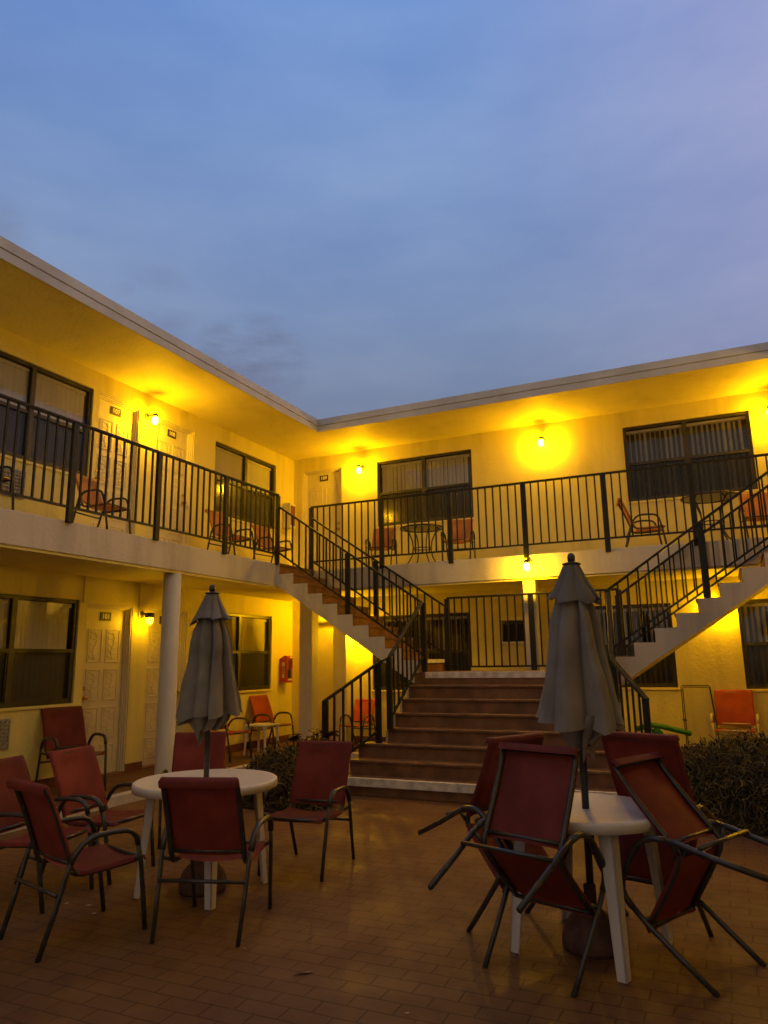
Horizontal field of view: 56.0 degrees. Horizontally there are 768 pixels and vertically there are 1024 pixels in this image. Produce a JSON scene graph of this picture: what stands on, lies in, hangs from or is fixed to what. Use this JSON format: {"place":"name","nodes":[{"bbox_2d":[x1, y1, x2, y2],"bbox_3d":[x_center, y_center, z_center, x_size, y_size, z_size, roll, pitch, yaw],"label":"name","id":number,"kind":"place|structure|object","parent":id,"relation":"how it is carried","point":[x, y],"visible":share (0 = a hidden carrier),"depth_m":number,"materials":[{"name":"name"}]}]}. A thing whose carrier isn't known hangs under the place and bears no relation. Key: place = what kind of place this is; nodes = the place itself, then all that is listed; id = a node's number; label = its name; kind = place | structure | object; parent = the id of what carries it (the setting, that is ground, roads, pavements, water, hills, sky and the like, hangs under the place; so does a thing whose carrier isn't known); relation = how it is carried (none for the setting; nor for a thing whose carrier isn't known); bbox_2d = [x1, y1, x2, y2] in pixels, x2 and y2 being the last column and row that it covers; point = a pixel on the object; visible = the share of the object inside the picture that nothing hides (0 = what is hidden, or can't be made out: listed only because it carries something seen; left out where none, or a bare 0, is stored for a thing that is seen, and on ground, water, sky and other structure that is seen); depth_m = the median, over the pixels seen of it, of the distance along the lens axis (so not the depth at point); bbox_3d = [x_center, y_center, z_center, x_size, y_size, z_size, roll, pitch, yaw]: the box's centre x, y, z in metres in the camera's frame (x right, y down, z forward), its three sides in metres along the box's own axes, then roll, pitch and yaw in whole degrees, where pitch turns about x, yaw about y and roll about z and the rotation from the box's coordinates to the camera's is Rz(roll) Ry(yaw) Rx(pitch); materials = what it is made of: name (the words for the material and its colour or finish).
{"place":"outdoors","nodes":[
{"label":"outdoors","id":0,"kind":"place"},
{"bbox_2d":[49,742,694,806],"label":"walkway","id":1,"kind":"structure","parent":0,"point":[238,758],"depth_m":9.28,"materials":[{"name":"tile"}]},
{"bbox_2d":[35,706,106,796],"bbox_3d":[-3.503,2.657,8.098,0.694,0.898,0.594,-11,-16,41],"label":"patio chair","id":2,"kind":"object","parent":1,"relation":"on","point":[63,727],"visible":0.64,"depth_m":8.25,"materials":[{"name":"red fabric"}]},
{"bbox_2d":[211,717,251,761],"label":"patio chair","id":3,"kind":"object","parent":1,"relation":"on","point":[227,730],"visible":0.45,"depth_m":10.58,"materials":[{"name":"red fabric"}]},
{"bbox_2d":[243,723,279,754],"bbox_3d":[-1.862,3.458,10.997,0.420,0.441,0.420,-6,-13,24],"label":"side table","id":4,"kind":"object","parent":1,"relation":"on","point":[263,725],"visible":0.91,"depth_m":10.95,"materials":[{"name":"white plastic"}]},
{"bbox_2d":[248,695,294,749],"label":"patio chair","id":5,"kind":"object","parent":1,"relation":"on","point":[261,709],"visible":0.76,"depth_m":11.86,"materials":[{"name":"fabric"}]},
{"bbox_2d":[339,699,375,743],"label":"patio chair","id":6,"kind":"object","parent":1,"relation":"on","point":[365,714],"visible":0.66,"depth_m":12.11,"materials":[{"name":"fabric"}]},
{"bbox_2d":[680,685,718,755],"bbox_3d":[4.350,2.874,9.918,0.464,0.964,0.240,-6,-13,24],"label":"folding rack","id":7,"kind":"object","parent":1,"relation":"on","point":[685,719],"visible":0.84,"depth_m":10.03,"materials":[{"name":"metal"}]},
{"bbox_2d":[637,722,691,735],"bbox_3d":[3.785,2.941,9.768,0.751,0.194,0.080,0,-12,-5],"label":"foam tube","id":8,"kind":"object","parent":7,"relation":"on","point":[672,729],"visible":0.78,"depth_m":9.75,"materials":[{"name":"green plastic"}]},
{"bbox_2d":[709,690,759,750],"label":"patio chair","id":9,"kind":"object","parent":1,"relation":"on","point":[734,707],"visible":0.86,"depth_m":9.87,"materials":[{"name":"fabric"}]},
{"bbox_2d":[0,765,767,1023],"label":"patio","id":10,"kind":"structure","parent":0,"point":[374,931],"depth_m":3.77,"materials":[{"name":"ceramic"}]},
{"bbox_2d":[0,755,93,913],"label":"patio chair","id":11,"kind":"object","parent":10,"relation":"on","point":[11,816],"visible":0.47,"depth_m":4.79,"materials":[{"name":"red fabric"}]},
{"bbox_2d":[0,777,146,962],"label":"patio chair","id":12,"kind":"object","parent":10,"relation":"on","point":[44,821],"visible":1,"depth_m":3.98,"materials":[{"name":"red fabric"}]},
{"bbox_2d":[42,745,154,884],"bbox_3d":[-2.073,2.169,5.267,0.655,0.847,0.560,-5,-12,19],"label":"patio chair","id":13,"kind":"object","parent":10,"relation":"on","point":[76,771],"visible":0.69,"depth_m":5.33,"materials":[{"name":"red fabric"}]},
{"bbox_2d":[0,752,358,834],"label":"kerb","id":14,"kind":"structure","parent":10,"relation":"on","point":[121,798],"depth_m":7.65,"materials":[{"name":"white paint"}]},
{"bbox_2d":[158,731,228,848],"bbox_3d":[-1.619,2.356,6.206,0.560,0.847,0.655,1,-12,-8],"label":"patio chair","id":15,"kind":"object","parent":10,"relation":"on","point":[188,753],"visible":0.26,"depth_m":6.46,"materials":[{"name":"red fabric"}]},
{"bbox_2d":[178,860,226,897],"bbox_3d":[-1.188,2.321,4.749,0.310,0.305,0.310,-6,-13,24],"label":"umbrella base","id":16,"kind":"object","parent":10,"relation":"on","point":[185,889],"visible":0.35,"depth_m":4.64,"materials":[{"name":"red concrete"}]},
{"bbox_2d":[131,769,276,910],"bbox_3d":[-1.190,2.133,4.788,0.950,0.690,0.950,-6,-13,24],"label":"resin table","id":17,"kind":"object","parent":10,"relation":"on","point":[256,783],"visible":0.61,"depth_m":4.69,"materials":[{"name":"white plastic"}]},
{"bbox_2d":[176,584,241,776],"bbox_3d":[-1.205,1.458,4.925,0.444,1.928,0.437,-6,-13,24],"label":"patio umbrella","id":18,"kind":"object","parent":17,"relation":"in","point":[209,698],"visible":1,"depth_m":4.90,"materials":[{"name":"grey fabric"}]},
{"bbox_2d":[149,777,273,946],"bbox_3d":[-0.968,1.923,4.155,0.560,0.847,0.655,-2,-12,7],"label":"patio chair","id":19,"kind":"object","parent":10,"relation":"on","point":[204,819],"visible":1,"depth_m":4.00,"materials":[{"name":"red fabric"}]},
{"bbox_2d":[242,802,283,812],"bbox_3d":[-0.992,3.146,8.071,0.890,0.021,1.950,-6,-13,24],"label":"planting bed","id":20,"kind":"object","parent":10,"relation":"on","point":[269,809],"visible":0.07,"depth_m":7.26,"materials":[{"name":"soil"}]},
{"bbox_2d":[239,739,298,806],"bbox_3d":[-1.048,2.847,7.768,1.083,0.797,1.161,-6,-13,24],"label":"shrub","id":21,"kind":"object","parent":20,"relation":"on","point":[279,763],"visible":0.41,"depth_m":7.55,"materials":[{"name":"green plant"}]},
{"bbox_2d":[266,772,335,810],"bbox_3d":[-0.825,2.900,7.375,0.803,0.518,0.777,-6,-13,24],"label":"shrub","id":22,"kind":"object","parent":20,"relation":"on","point":[281,802],"visible":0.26,"depth_m":7.19,"materials":[{"name":"green plant"}]},
{"bbox_2d":[288,729,339,748],"bbox_3d":[-0.789,2.840,8.245,0.619,0.690,0.652,-6,-13,24],"label":"coleus plant","id":23,"kind":"object","parent":20,"relation":"on","point":[296,738],"visible":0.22,"depth_m":8.24,"materials":[{"name":"green plant"}]},
{"bbox_2d":[257,740,354,881],"bbox_3d":[-0.547,2.155,5.312,0.560,0.847,0.655,-5,-12,18],"label":"patio chair","id":24,"kind":"object","parent":10,"relation":"on","point":[321,772],"visible":0.87,"depth_m":5.49,"materials":[{"name":"red fabric"}]},
{"bbox_2d":[418,732,570,932],"bbox_3d":[0.701,1.790,4.097,0.560,0.655,0.847,8,-57,-37],"label":"patio chair","id":25,"kind":"object","parent":10,"relation":"on","point":[479,802],"visible":0.41,"depth_m":4.04,"materials":[{"name":"red fabric"}]},
{"bbox_2d":[428,742,605,997],"bbox_3d":[0.718,1.664,3.485,0.560,0.655,0.847,-12,26,42],"label":"patio chair","id":26,"kind":"object","parent":10,"relation":"on","point":[532,796],"visible":0.99,"depth_m":3.50,"materials":[{"name":"red fabric"}]},
{"bbox_2d":[276,552,767,802],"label":"staircase","id":27,"kind":"structure","parent":10,"relation":"on","point":[446,724],"depth_m":8.40,"materials":[{"name":"red paint"}]},
{"bbox_2d":[279,507,427,671],"bbox_3d":[-0.508,1.027,10.237,2.336,2.488,0.060,-6,-13,24],"label":"stair railing","id":28,"kind":"object","parent":27,"relation":"on","point":[423,629],"visible":0.98,"depth_m":10.16,"materials":[{"name":"black metal"}]},
{"bbox_2d":[322,601,423,752],"bbox_3d":[0.018,2.157,8.784,1.656,2.218,0.398,9,-15,-40],"label":"stair railing","id":29,"kind":"object","parent":27,"relation":"on","point":[392,706],"visible":0.92,"depth_m":8.60,"materials":[{"name":"black metal"}]},
{"bbox_2d":[310,517,450,670],"bbox_3d":[-0.118,1.192,11.066,2.336,2.488,0.060,-6,-13,24],"label":"stair railing","id":30,"kind":"object","parent":27,"relation":"on","point":[447,653],"visible":0.78,"depth_m":10.96,"materials":[{"name":"black metal"}]},
{"bbox_2d":[444,588,626,670],"bbox_3d":[2.026,1.648,9.986,2.490,1.053,0.050,-6,-13,24],"label":"landing railing","id":31,"kind":"object","parent":27,"relation":"on","point":[533,665],"visible":0.67,"depth_m":10.10,"materials":[{"name":"black metal"}]},
{"bbox_2d":[606,592,651,732],"bbox_3d":[2.520,1.900,7.723,0.255,2.218,1.545,-2,-12,6],"label":"stair railing","id":32,"kind":"object","parent":27,"relation":"on","point":[614,665],"visible":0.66,"depth_m":7.30,"materials":[{"name":"black metal"}]},
{"bbox_2d":[604,470,767,659],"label":"stair railing","id":33,"kind":"object","parent":27,"relation":"on","point":[698,525],"visible":0.9,"depth_m":8.38,"materials":[{"name":"black metal"}]},
{"bbox_2d":[615,485,767,655],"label":"stair railing","id":34,"kind":"object","parent":27,"relation":"on","point":[622,647],"visible":0.73,"depth_m":9.27,"materials":[{"name":"black metal"}]},
{"bbox_2d":[562,882,613,959],"bbox_3d":[1.066,2.073,3.713,0.310,0.305,0.310,-6,-13,24],"label":"umbrella base","id":35,"kind":"object","parent":10,"relation":"on","point":[576,930],"visible":0.55,"depth_m":3.61,"materials":[{"name":"red concrete"}]},
{"bbox_2d":[536,553,624,883],"bbox_3d":[1.068,1.196,3.913,0.471,1.965,0.438,-3,-12,10],"label":"patio umbrella","id":36,"kind":"object","parent":35,"relation":"in","point":[579,708],"visible":0.99,"depth_m":3.86,"materials":[{"name":"grey fabric"}]},
{"bbox_2d":[510,792,673,983],"bbox_3d":[1.060,1.890,3.753,0.830,0.680,0.830,-11,-15,39],"label":"resin table","id":37,"kind":"object","parent":10,"relation":"on","point":[607,819],"visible":0.56,"depth_m":3.48,"materials":[{"name":"white plastic"}]},
{"bbox_2d":[591,731,730,936],"bbox_3d":[1.496,1.759,4.025,0.560,0.655,0.847,-12,-60,43],"label":"patio chair","id":38,"kind":"object","parent":10,"relation":"on","point":[618,744],"visible":0.36,"depth_m":3.98,"materials":[{"name":"red fabric"}]},
{"bbox_2d":[610,751,767,997],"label":"patio chair","id":39,"kind":"object","parent":10,"relation":"on","point":[675,816],"visible":1,"depth_m":3.55,"materials":[{"name":"red fabric"}]},
{"bbox_2d":[714,826,767,836],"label":"planting bed","id":40,"kind":"object","parent":10,"relation":"on","point":[754,832],"depth_m":5.93,"materials":[{"name":"soil"}]},
{"bbox_2d":[680,726,767,834],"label":"hedge","id":41,"kind":"object","parent":40,"relation":"on","point":[729,783],"visible":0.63,"depth_m":6.23,"materials":[{"name":"green plant"}]},
{"bbox_2d":[0,0,767,418],"label":"sky","id":42,"kind":"structure","parent":0,"point":[345,207],"materials":[{"name":"blue"}]},
{"bbox_2d":[652,728,663,733],"bbox_3d":[3.546,2.947,9.369,0.241,0.277,0.222,-6,-13,24],"label":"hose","id":43,"kind":"object","parent":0,"point":[656,731],"visible":0.31,"depth_m":9.34,"materials":[{"name":"green rubber"}]},
{"label":"ground","id":44,"kind":"structure","parent":0,"visible":0},
{"bbox_2d":[0,235,767,787],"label":"motel building","id":45,"kind":"structure","parent":44,"relation":"on","point":[78,593],"depth_m":10.52,"materials":[{"name":"beige paint"}]},
{"bbox_2d":[0,466,13,509],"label":"patio chair","id":46,"kind":"object","parent":45,"relation":"on","point":[6,479],"visible":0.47,"depth_m":7.00,"materials":[{"name":"brown metal"}]},
{"bbox_2d":[0,594,77,711],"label":"window","id":47,"kind":"structure","parent":45,"relation":"in","point":[38,634],"depth_m":8.32,"materials":[{"name":"black glass"}]},
{"bbox_2d":[0,351,91,475],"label":"window","id":48,"kind":"structure","parent":45,"relation":"in","point":[24,381],"depth_m":8.70,"materials":[{"name":"black glass"}]},
{"bbox_2d":[73,474,130,533],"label":"patio chair","id":49,"kind":"object","parent":45,"relation":"on","point":[92,495],"visible":0.57,"depth_m":8.30,"materials":[{"name":"red fabric"}]},
{"bbox_2d":[81,603,132,776],"bbox_3d":[-3.561,2.243,9.141,0.143,2.118,0.779,-6,-13,24],"label":"door","id":50,"kind":"structure","parent":45,"relation":"in","point":[104,696],"depth_m":9.25,"materials":[{"name":"paint"}]},
{"bbox_2d":[91,392,140,534],"bbox_3d":[-3.621,-0.483,9.663,0.143,2.105,0.760,-6,-13,24],"label":"door","id":51,"kind":"structure","parent":45,"relation":"in","point":[117,417],"depth_m":9.80,"materials":[{"name":"paint"}]},
{"bbox_2d":[0,393,279,564],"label":"balcony railing","id":52,"kind":"object","parent":45,"relation":"attached to","point":[71,486],"visible":1,"depth_m":8.26,"materials":[{"name":"black metal"}]},
{"bbox_2d":[140,611,154,624],"bbox_3d":[-3.194,1.425,9.733,0.222,0.188,0.133,-6,-13,24],"label":"wall lamp","id":53,"kind":"object","parent":45,"relation":"attached to","point":[149,617],"visible":1,"depth_m":9.68,"materials":[{"name":"glass"}]},
{"bbox_2d":[144,413,157,424],"bbox_3d":[-3.282,-1.319,10.224,0.200,0.188,0.099,-6,-13,24],"label":"wall lamp","id":54,"kind":"object","parent":45,"relation":"attached to","point":[147,416],"visible":1,"depth_m":10.18,"materials":[{"name":"glass"}]},
{"bbox_2d":[141,608,186,769],"bbox_3d":[-3.103,2.436,10.113,0.143,2.118,0.808,-6,-13,24],"label":"door","id":55,"kind":"structure","parent":45,"relation":"in","point":[154,629],"depth_m":10.02,"materials":[{"name":"paint"}]},
{"bbox_2d":[152,417,193,545],"bbox_3d":[-3.152,-0.285,10.658,0.143,2.105,0.812,-6,-13,24],"label":"door","id":56,"kind":"structure","parent":45,"relation":"in","point":[173,439],"depth_m":10.82,"materials":[{"name":"paint"}]},
{"bbox_2d":[205,509,254,558],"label":"patio chair","id":57,"kind":"object","parent":45,"relation":"on","point":[217,527],"visible":0.56,"depth_m":10.71,"materials":[{"name":"red fabric"}]},
{"bbox_2d":[214,442,274,531],"bbox_3d":[-2.519,-0.378,12.422,0.442,1.230,1.800,-6,-13,24],"label":"window","id":58,"kind":"structure","parent":45,"relation":"in","point":[231,462],"depth_m":12.40,"materials":[{"name":"black glass"}]},
{"bbox_2d":[225,613,272,692],"bbox_3d":[-2.504,2.311,11.809,0.442,1.264,1.824,-6,-13,24],"label":"window","id":59,"kind":"structure","parent":45,"relation":"in","point":[249,634],"depth_m":12.09,"materials":[{"name":"black glass"}]},
{"bbox_2d":[252,524,293,565],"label":"patio chair","id":60,"kind":"object","parent":45,"relation":"on","point":[282,549],"visible":0.46,"depth_m":11.64,"materials":[{"name":"red fabric"}]},
{"bbox_2d":[279,656,292,682],"bbox_3d":[-1.724,2.773,12.745,0.166,0.464,0.194,-6,-13,24],"label":"extinguisher cabinet","id":61,"kind":"object","parent":45,"relation":"attached to","point":[286,670],"visible":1,"depth_m":12.68,"materials":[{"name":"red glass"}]},
{"bbox_2d":[282,503,294,529],"bbox_3d":[-1.752,0.080,13.327,0.167,0.466,0.190,-6,-13,24],"label":"wall cabinet","id":62,"kind":"object","parent":45,"relation":"attached to","point":[289,507],"depth_m":13.26,"materials":[{"name":"paint"}]},
{"bbox_2d":[291,506,294,525],"bbox_3d":[-1.679,0.067,13.295,0.006,0.361,0.143,-6,-13,24],"label":"cabinet door","id":63,"kind":"structure","parent":62,"relation":"in","point":[292,507],"depth_m":13.31,"materials":[{"name":"orange"}]},
{"bbox_2d":[302,467,341,570],"bbox_3d":[-1.126,0.248,13.397,0.836,2.105,0.143,-6,-13,24],"label":"door","id":64,"kind":"structure","parent":45,"relation":"in","point":[320,487],"depth_m":13.48,"materials":[{"name":"paint"}]},
{"bbox_2d":[318,621,332,740],"bbox_3d":[-1.049,2.986,12.817,0.570,2.071,0.143,-6,-13,24],"label":"door","id":65,"kind":"structure","parent":45,"relation":"in","point":[325,629],"depth_m":12.89,"materials":[{"name":"paint"}]},
{"bbox_2d":[356,465,364,473],"bbox_3d":[-0.431,-0.773,13.091,0.099,0.188,0.200,-6,-13,24],"label":"wall lamp","id":66,"kind":"object","parent":45,"relation":"attached to","point":[360,468],"visible":1,"depth_m":13.02,"materials":[{"name":"glass"}]},
{"bbox_2d":[365,528,396,565],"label":"patio chair","id":67,"kind":"object","parent":45,"relation":"on","point":[391,539],"visible":0.76,"depth_m":11.75,"materials":[{"name":"brown metal"}]},
{"bbox_2d":[400,523,441,563],"bbox_3d":[0.605,0.556,11.421,0.701,0.635,0.701,-6,-13,24],"label":"glass table","id":68,"kind":"object","parent":45,"relation":"on","point":[418,528],"visible":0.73,"depth_m":11.44,"materials":[{"name":"brown metal"}]},
{"bbox_2d":[371,612,470,691],"bbox_3d":[0.685,2.395,12.271,1.810,1.282,0.442,-6,-13,24],"label":"window","id":69,"kind":"structure","parent":45,"relation":"in","point":[434,653],"depth_m":12.25,"materials":[{"name":"black glass"}]},
{"bbox_2d":[376,450,474,528],"bbox_3d":[0.770,-0.356,12.777,1.824,1.230,0.442,-6,-13,24],"label":"window","id":70,"kind":"structure","parent":45,"relation":"in","point":[451,470],"depth_m":12.67,"materials":[{"name":"brown metal"}]},
{"bbox_2d":[441,519,475,560],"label":"patio chair","id":71,"kind":"object","parent":45,"relation":"on","point":[461,530],"visible":0.56,"depth_m":11.31,"materials":[{"name":"red fabric"}]},
{"bbox_2d":[524,559,532,570],"bbox_3d":[2.009,0.737,10.104,0.099,0.188,0.200,-6,-13,24],"label":"wall lamp","id":72,"kind":"object","parent":45,"relation":"attached to","point":[528,563],"visible":1,"depth_m":10.03,"materials":[{"name":"glass"}]},
{"bbox_2d":[309,453,767,569],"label":"balcony railing","id":73,"kind":"object","parent":45,"relation":"attached to","point":[526,544],"visible":0.95,"depth_m":10.28,"materials":[{"name":"black metal"}]},
{"bbox_2d":[538,437,545,446],"bbox_3d":[2.565,-1.143,11.752,0.099,0.188,0.200,-6,-13,24],"label":"wall lamp","id":74,"kind":"object","parent":45,"relation":"attached to","point":[541,441],"visible":1,"depth_m":11.67,"materials":[{"name":"glass"}]},
{"bbox_2d":[594,603,679,689],"bbox_3d":[3.511,2.062,11.005,1.767,1.244,0.442,-6,-13,24],"label":"window","id":75,"kind":"structure","parent":45,"relation":"in","point":[664,673],"depth_m":10.73,"materials":[{"name":"black glass"}]},
{"bbox_2d":[616,498,666,546],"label":"patio chair","id":76,"kind":"object","parent":45,"relation":"on","point":[626,514],"visible":0.74,"depth_m":10.39,"materials":[{"name":"brown metal"}]},
{"bbox_2d":[622,411,758,503],"bbox_3d":[4.643,-0.775,11.034,1.824,1.230,0.442,-6,-13,24],"label":"window","id":77,"kind":"structure","parent":45,"relation":"in","point":[729,435],"depth_m":10.98,"materials":[{"name":"black glass"}]},
{"bbox_2d":[680,491,738,539],"bbox_3d":[4.365,0.116,9.624,0.728,0.659,0.728,-6,-13,24],"label":"glass table","id":78,"kind":"object","parent":45,"relation":"on","point":[715,497],"visible":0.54,"depth_m":9.63,"materials":[{"name":"brown metal"}]},
{"bbox_2d":[738,492,767,538],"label":"patio chair","id":79,"kind":"object","parent":45,"relation":"on","point":[745,497],"visible":0.45,"depth_m":9.87,"materials":[{"name":"brown metal"}]},
{"bbox_2d":[738,599,767,691],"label":"window","id":80,"kind":"structure","parent":45,"relation":"in","point":[753,615],"depth_m":10.11,"materials":[{"name":"black glass"}]}
]}

